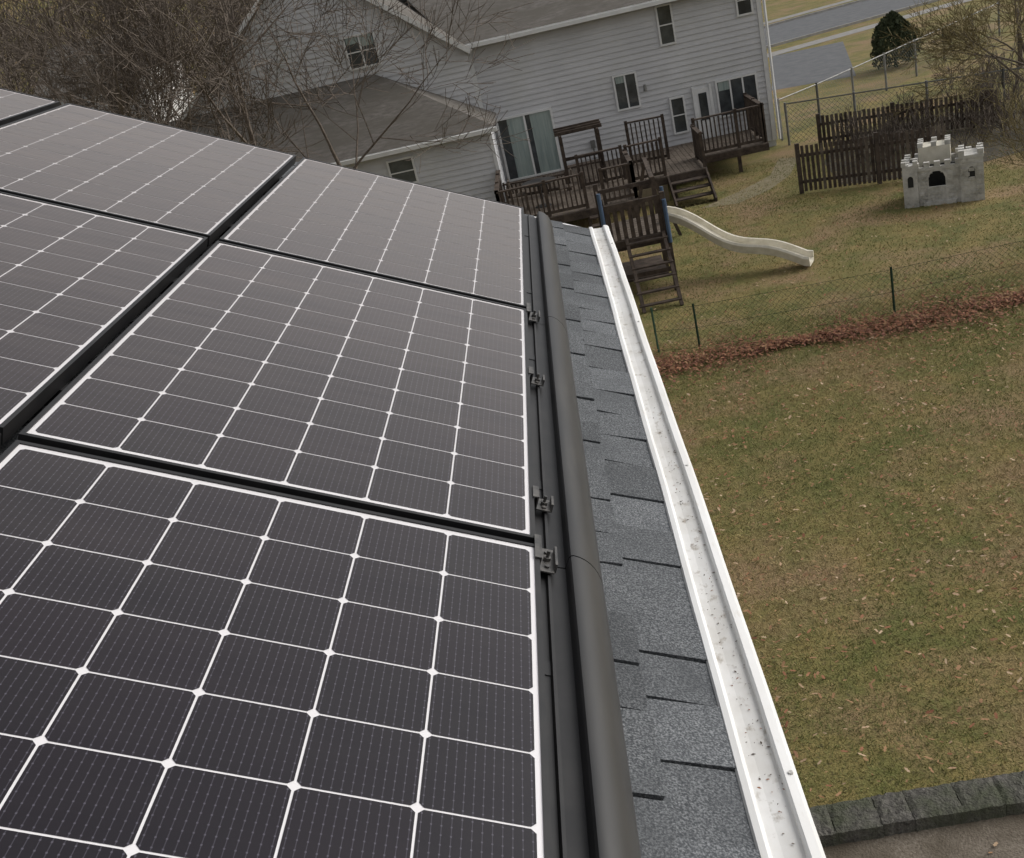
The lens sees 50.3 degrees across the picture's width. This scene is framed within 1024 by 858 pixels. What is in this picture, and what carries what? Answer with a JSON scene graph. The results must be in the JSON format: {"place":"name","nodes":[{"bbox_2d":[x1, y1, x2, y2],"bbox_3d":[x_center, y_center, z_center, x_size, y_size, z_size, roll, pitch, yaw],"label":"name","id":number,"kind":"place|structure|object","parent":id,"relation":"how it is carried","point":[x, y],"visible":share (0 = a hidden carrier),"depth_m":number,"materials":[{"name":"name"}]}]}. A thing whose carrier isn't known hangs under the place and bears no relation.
{"place":"outdoors","nodes":[
{"label":"outdoors","id":0,"kind":"place"},
{"bbox_2d":[0,0,1023,807],"bbox_3d":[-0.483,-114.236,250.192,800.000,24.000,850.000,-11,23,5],"label":"ground","id":1,"kind":"structure","parent":0,"point":[858,48],"depth_m":15.75,"materials":[{"name":"green plant"}]},
{"bbox_2d":[0,0,66,101],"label":"bare tree","id":2,"kind":"object","parent":1,"relation":"on","point":[4,57],"visible":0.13,"depth_m":31.80,"materials":[{"name":"brown plant"}]},
{"bbox_2d":[34,23,192,121],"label":"distant house","id":3,"kind":"structure","parent":1,"relation":"on","point":[62,102],"depth_m":58.80,"materials":[{"name":"grey"}]},
{"bbox_2d":[0,0,250,127],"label":"bare tree","id":4,"kind":"object","parent":1,"relation":"on","point":[65,24],"visible":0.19,"depth_m":28.72,"materials":[{"name":"brown plant"}]},
{"bbox_2d":[0,0,255,94],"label":"distant woods","id":5,"kind":"object","parent":1,"relation":"on","point":[236,9],"visible":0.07,"depth_m":72.04,"materials":[{"name":"brown plant"}]},
{"bbox_2d":[0,0,275,134],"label":"bare tree","id":6,"kind":"object","parent":1,"relation":"on","point":[131,67],"visible":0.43,"depth_m":25.21,"materials":[{"name":"brown plant"}]},
{"bbox_2d":[0,0,364,158],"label":"bare tree","id":7,"kind":"object","parent":1,"relation":"on","point":[242,108],"visible":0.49,"depth_m":25.40,"materials":[{"name":"brown plant"}]},
{"bbox_2d":[147,0,535,172],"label":"bare tree","id":8,"kind":"object","parent":1,"relation":"on","point":[306,101],"visible":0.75,"depth_m":29.67,"materials":[{"name":"brown plant"}]},
{"bbox_2d":[344,132,505,200],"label":"wing walls","id":9,"kind":"structure","parent":1,"relation":"on","point":[469,172],"depth_m":32.58,"materials":[{"name":"white"}]},
{"bbox_2d":[386,156,418,182],"bbox_3d":[-3.277,-7.698,32.618,0.810,0.810,0.070,-11,23,5],"label":"window","id":10,"kind":"structure","parent":9,"relation":"attached to","point":[403,168],"depth_m":32.58,"materials":[{"name":"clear glass"}]},
{"bbox_2d":[188,0,776,185],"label":"siding walls","id":11,"kind":"structure","parent":1,"relation":"on","point":[566,73],"depth_m":34.13,"materials":[{"name":"grey plastic"}]},
{"bbox_2d":[342,30,381,70],"bbox_3d":[-4.648,-11.700,33.709,1.010,1.010,0.070,-11,23,5],"label":"window","id":12,"kind":"structure","parent":11,"relation":"attached to","point":[355,52],"depth_m":33.70,"materials":[{"name":"clear glass"}]},
{"bbox_2d":[169,0,656,163],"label":"shingle roof","id":13,"kind":"structure","parent":11,"relation":"on","point":[381,111],"depth_m":33.43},
{"bbox_2d":[495,107,563,181],"bbox_3d":[0.570,-9.186,35.228,1.840,2.030,0.080,-11,23,5],"label":"sliding glass door","id":14,"kind":"structure","parent":11,"relation":"attached to","point":[538,154],"depth_m":35.22,"materials":[{"name":"clear glass"}]},
{"bbox_2d":[332,0,781,201],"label":"gutters and trim","id":15,"kind":"object","parent":11,"relation":"attached to","point":[585,19],"visible":0.59,"depth_m":33.48,"materials":[{"name":"white metal"}]},
{"bbox_2d":[590,84,646,158],"bbox_3d":[3.457,-9.763,34.925,2.062,2.100,0.120,-10,23,7],"label":"wall lamp and meter","id":16,"kind":"object","parent":11,"relation":"attached to","point":[592,143],"visible":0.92,"depth_m":35.13,"materials":[{"name":"metal"}]},
{"bbox_2d":[612,71,641,111],"bbox_3d":[3.639,-10.709,34.562,0.760,1.110,0.070,-11,23,5],"label":"window","id":17,"kind":"structure","parent":11,"relation":"attached to","point":[626,91],"depth_m":34.55,"materials":[{"name":"clear glass"}]},
{"bbox_2d":[654,2,676,46],"bbox_3d":[4.763,-12.530,33.764,0.510,1.210,0.070,-11,23,5],"label":"window","id":18,"kind":"structure","parent":11,"relation":"attached to","point":[665,24],"depth_m":33.74,"materials":[{"name":"clear glass"}]},
{"bbox_2d":[669,95,688,134],"bbox_3d":[5.345,-10.043,34.850,0.480,1.160,0.070,-11,23,5],"label":"window","id":19,"kind":"structure","parent":11,"relation":"attached to","point":[678,114],"depth_m":34.83,"materials":[{"name":"clear glass"}]},
{"bbox_2d":[691,83,717,138],"bbox_3d":[6.180,-10.031,34.837,0.620,1.880,0.060,-11,23,5],"label":"back door","id":20,"kind":"structure","parent":11,"relation":"attached to","point":[703,102],"depth_m":34.72,"materials":[{"name":"white glass"}]},
{"bbox_2d":[715,72,759,117],"bbox_3d":[7.172,-10.597,34.604,1.310,1.160,0.070,-11,23,5],"label":"window","id":21,"kind":"structure","parent":11,"relation":"attached to","point":[730,92],"depth_m":34.55,"materials":[{"name":"white glass"}]},
{"bbox_2d":[735,0,753,16],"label":"window","id":22,"kind":"structure","parent":11,"relation":"attached to","point":[744,7],"depth_m":33.55,"materials":[{"name":"clear glass"}]},
{"bbox_2d":[494,92,769,228],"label":"wooden deck","id":23,"kind":"structure","parent":1,"relation":"on","point":[673,166],"depth_m":32.00,"materials":[{"name":"brown wood"}]},
{"bbox_2d":[507,179,528,209],"bbox_3d":[0.172,-6.721,31.221,0.440,0.920,0.440,-11,23,5],"label":"deck chair","id":24,"kind":"object","parent":23,"relation":"on","point":[518,194],"visible":0.65,"depth_m":31.08,"materials":[{"name":"brown wood"}]},
{"bbox_2d":[521,176,555,207],"bbox_3d":[0.828,-6.719,31.111,1.000,0.720,1.000,-11,23,5],"label":"deck table","id":25,"kind":"object","parent":23,"relation":"on","point":[536,180],"visible":0.51,"depth_m":31.09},
{"bbox_2d":[560,167,574,204],"bbox_3d":[1.539,-6.875,30.823,0.440,0.920,0.440,-11,23,5],"label":"deck chair","id":26,"kind":"object","parent":23,"relation":"on","point":[566,186],"visible":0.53,"depth_m":30.73,"materials":[{"name":"brown wood"}]},
{"bbox_2d":[592,157,813,313],"bbox_3d":[3.347,-4.694,24.757,4.130,2.482,5.939,-22,24,-19],"label":"wooden playset","id":27,"kind":"object","parent":1,"relation":"on","point":[638,231],"visible":0.93,"depth_m":23.57,"materials":[{"name":"brown wood"}]},
{"bbox_2d":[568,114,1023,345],"bbox_3d":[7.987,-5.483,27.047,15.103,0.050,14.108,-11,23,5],"label":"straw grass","id":28,"kind":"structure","parent":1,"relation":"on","point":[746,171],"depth_m":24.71,"materials":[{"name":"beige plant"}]},
{"bbox_2d":[620,149,1023,852],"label":"fallen leaves","id":29,"kind":"object","parent":1,"relation":"on","point":[958,667],"visible":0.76,"depth_m":14.04,"materials":[{"name":"brown plant"}]},
{"bbox_2d":[650,240,1023,352],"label":"garden wire fence","id":30,"kind":"object","parent":1,"relation":"on","point":[893,297],"visible":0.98,"depth_m":19.90,"materials":[{"name":"black metal"}]},
{"bbox_2d":[650,273,1023,403],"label":"leaf litter","id":31,"kind":"object","parent":1,"relation":"on","point":[778,341],"visible":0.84,"depth_m":19.47,"materials":[{"name":"brown plant"}]},
{"bbox_2d":[794,126,945,193],"bbox_3d":[9.227,-6.957,28.104,3.697,1.330,0.129,-2,25,24],"label":"wooden fence","id":32,"kind":"object","parent":1,"relation":"on","point":[861,147],"visible":0.84,"depth_m":28.22,"materials":[{"name":"brown wood"}]},
{"bbox_2d":[777,2,1000,140],"bbox_3d":[14.456,-13.497,40.188,16.342,1.350,0.200,-31,29,-35],"label":"chain link fence","id":33,"kind":"object","parent":1,"relation":"on","point":[851,69],"visible":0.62,"depth_m":38.08,"materials":[{"name":"metal"}]},
{"bbox_2d":[870,10,922,69],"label":"evergreen shrub","id":34,"kind":"object","parent":1,"relation":"on","point":[893,21],"visible":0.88,"depth_m":42.93,"materials":[{"name":"green plant"}]},
{"bbox_2d":[783,67,1023,144],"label":"chain link fence","id":35,"kind":"object","parent":1,"relation":"on","point":[1002,70],"visible":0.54,"depth_m":33.25,"materials":[{"name":"metal"}]},
{"bbox_2d":[815,90,998,149],"bbox_3d":[11.585,-9.133,32.112,5.050,1.080,0.130,-2,25,25],"label":"wooden fence","id":36,"kind":"object","parent":1,"relation":"on","point":[873,116],"visible":0.5,"depth_m":32.12,"materials":[{"name":"brown wood"}]},
{"bbox_2d":[809,771,1023,846],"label":"retaining wall","id":37,"kind":"structure","parent":1,"relation":"on","point":[878,816],"depth_m":9.27,"materials":[{"name":"grey stone"}]},
{"bbox_2d":[825,110,1023,184],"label":"mulch bed","id":38,"kind":"object","parent":1,"relation":"on","point":[990,149],"depth_m":30.21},
{"bbox_2d":[830,39,1023,167],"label":"brush","id":39,"kind":"object","parent":38,"relation":"on","point":[924,123],"visible":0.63,"depth_m":30.71,"materials":[{"name":"brown plant"}]},
{"bbox_2d":[901,134,984,208],"bbox_3d":[10.134,-6.096,25.602,1.776,1.355,1.174,-3,25,24],"label":"toy castle playhouse","id":40,"kind":"object","parent":1,"relation":"on","point":[935,171],"visible":1,"depth_m":25.34,"materials":[{"name":"grey plastic"}]},
{"bbox_2d":[880,0,1023,124],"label":"budding tree","id":41,"kind":"object","parent":1,"relation":"on","point":[945,30],"visible":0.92,"depth_m":28.33,"materials":[{"name":"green plant"}]},
{"bbox_2d":[922,0,1023,182],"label":"budding tree","id":42,"kind":"object","parent":1,"relation":"on","point":[1012,109],"visible":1,"depth_m":19.52,"materials":[{"name":"brown plant"}]},
{"bbox_2d":[984,0,1023,66],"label":"bare tree","id":43,"kind":"object","parent":1,"relation":"on","point":[1020,51],"visible":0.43,"depth_m":37.61,"materials":[{"name":"brown plant"}]},
{"bbox_2d":[700,157,795,208],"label":"path","id":44,"kind":"structure","parent":0,"point":[769,180],"depth_m":30.86,"materials":[{"name":"grey gravel"}]},
{"bbox_2d":[548,107,1023,333],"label":"lawn grass","id":45,"kind":"structure","parent":0,"point":[906,249],"depth_m":24.60,"materials":[{"name":"green plant"}]},
{"bbox_2d":[772,41,855,89],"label":"driveway","id":46,"kind":"structure","parent":0,"point":[809,66],"depth_m":48.86,"materials":[{"name":"grey asphalt"}]},
{"bbox_2d":[650,269,1023,804],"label":"lawn","id":47,"kind":"structure","parent":0,"point":[847,388],"depth_m":14.47,"materials":[{"name":"plant"}]},
{"bbox_2d":[764,0,929,45],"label":"street","id":48,"kind":"structure","parent":0,"point":[792,29],"depth_m":63.04,"materials":[{"name":"grey asphalt"}]},
{"bbox_2d":[764,0,939,48],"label":"kerb","id":49,"kind":"structure","parent":48,"relation":"on","point":[836,27],"depth_m":59.29,"materials":[{"name":"concrete"}]},
{"bbox_2d":[764,0,970,56],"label":"pavement","id":50,"kind":"structure","parent":0,"point":[832,36],"depth_m":56.58,"materials":[{"name":"concrete"}]},
{"bbox_2d":[823,813,1023,857],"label":"patio","id":51,"kind":"structure","parent":0,"point":[978,839],"depth_m":9.09,"materials":[{"name":"grey concrete"}]},
{"bbox_3d":[-2.219,0.423,1.003,4.865,2.452,9.492,-11,23,5],"label":"fascia and soffit","id":52,"kind":"object","parent":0,"visible":0},
{"bbox_2d":[589,225,825,857],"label":"rain gutter","id":53,"kind":"object","parent":52,"relation":"attached to","point":[792,821],"visible":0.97,"depth_m":2.27,"materials":[{"name":"white metal"}]},
{"bbox_2d":[601,248,793,843],"bbox_3d":[0.435,-0.075,3.369,0.052,0.002,4.408,-11,23,5],"label":"gutter debris","id":54,"kind":"object","parent":53,"relation":"on","point":[720,632],"visible":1,"depth_m":2.21,"materials":[{"name":"brown plant"}]},
{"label":"outer walls","id":55,"kind":"object","parent":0,"visible":0},
{"bbox_2d":[0,162,760,857],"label":"roof shingles","id":56,"kind":"object","parent":55,"relation":"on","point":[688,800],"visible":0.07,"depth_m":2.26,"materials":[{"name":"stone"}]},
{"bbox_2d":[44,178,550,675],"bbox_3d":[-2.016,-0.145,2.028,3.889,1.869,5.701,-11,23,5],"label":"mounting rail","id":57,"kind":"object","parent":56,"relation":"on","point":[546,664],"visible":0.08,"depth_m":2.52,"materials":[{"name":"black metal"}]},
{"bbox_2d":[0,88,59,125],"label":"solar panel","id":58,"kind":"object","parent":57,"relation":"attached to","point":[14,105],"visible":0.87,"depth_m":4.69,"materials":[{"name":"black"}]},
{"bbox_2d":[0,192,207,444],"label":"solar panel","id":59,"kind":"object","parent":57,"relation":"attached to","point":[80,289],"visible":1,"depth_m":2.92,"materials":[{"name":"black"}]},
{"bbox_2d":[0,103,296,246],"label":"solar panel","id":60,"kind":"object","parent":57,"relation":"attached to","point":[212,188],"visible":0.99,"depth_m":4.14,"materials":[{"name":"black"}]},
{"bbox_2d":[0,440,551,857],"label":"solar panel","id":61,"kind":"object","parent":57,"relation":"attached to","point":[192,666],"visible":1,"depth_m":1.64,"materials":[{"name":"black"}]},
{"bbox_2d":[18,241,534,543],"bbox_3d":[-0.459,-0.179,2.882,1.034,0.039,1.552,12,23,-5],"label":"solar panel","id":62,"kind":"object","parent":57,"relation":"attached to","point":[245,366],"visible":0.94,"depth_m":2.61,"materials":[{"name":"black"}]},
{"bbox_2d":[219,157,526,308],"bbox_3d":[-0.456,-0.810,4.327,1.034,0.039,1.552,12,23,-5],"label":"solar panel","id":63,"kind":"object","parent":57,"relation":"attached to","point":[313,210],"visible":0.95,"depth_m":4.14,"materials":[{"name":"black"}]},
{"bbox_2d":[524,211,640,857],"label":"array skirt","id":64,"kind":"object","parent":56,"relation":"on","point":[592,811],"visible":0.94,"depth_m":2.01,"materials":[{"name":"black metal"}]},
{"bbox_2d":[526,303,539,321],"bbox_3d":[0.069,-0.389,3.650,0.048,0.052,0.090,-11,23,5],"label":"panel clamp","id":65,"kind":"object","parent":64,"relation":"on","point":[534,316],"visible":0.98,"depth_m":3.64,"materials":[{"name":"metal"}]},
{"bbox_2d":[528,366,544,385],"bbox_3d":[0.068,-0.149,3.100,0.048,0.052,0.052,-11,23,5],"label":"panel clamp","id":66,"kind":"object","parent":64,"relation":"on","point":[537,380],"visible":0.98,"depth_m":3.09,"materials":[{"name":"metal"}]},
{"bbox_2d":[532,485,553,512],"bbox_3d":[0.067,0.156,2.403,0.048,0.052,0.052,-11,23,5],"label":"panel clamp","id":67,"kind":"object","parent":64,"relation":"on","point":[545,505],"visible":0.97,"depth_m":2.40,"materials":[{"name":"metal"}]},
{"bbox_2d":[534,534,557,573],"bbox_3d":[0.066,0.252,2.183,0.048,0.052,0.090,-11,23,5],"label":"panel clamp","id":68,"kind":"object","parent":64,"relation":"on","point":[548,558],"visible":0.94,"depth_m":2.18,"materials":[{"name":"metal"}]}
]}

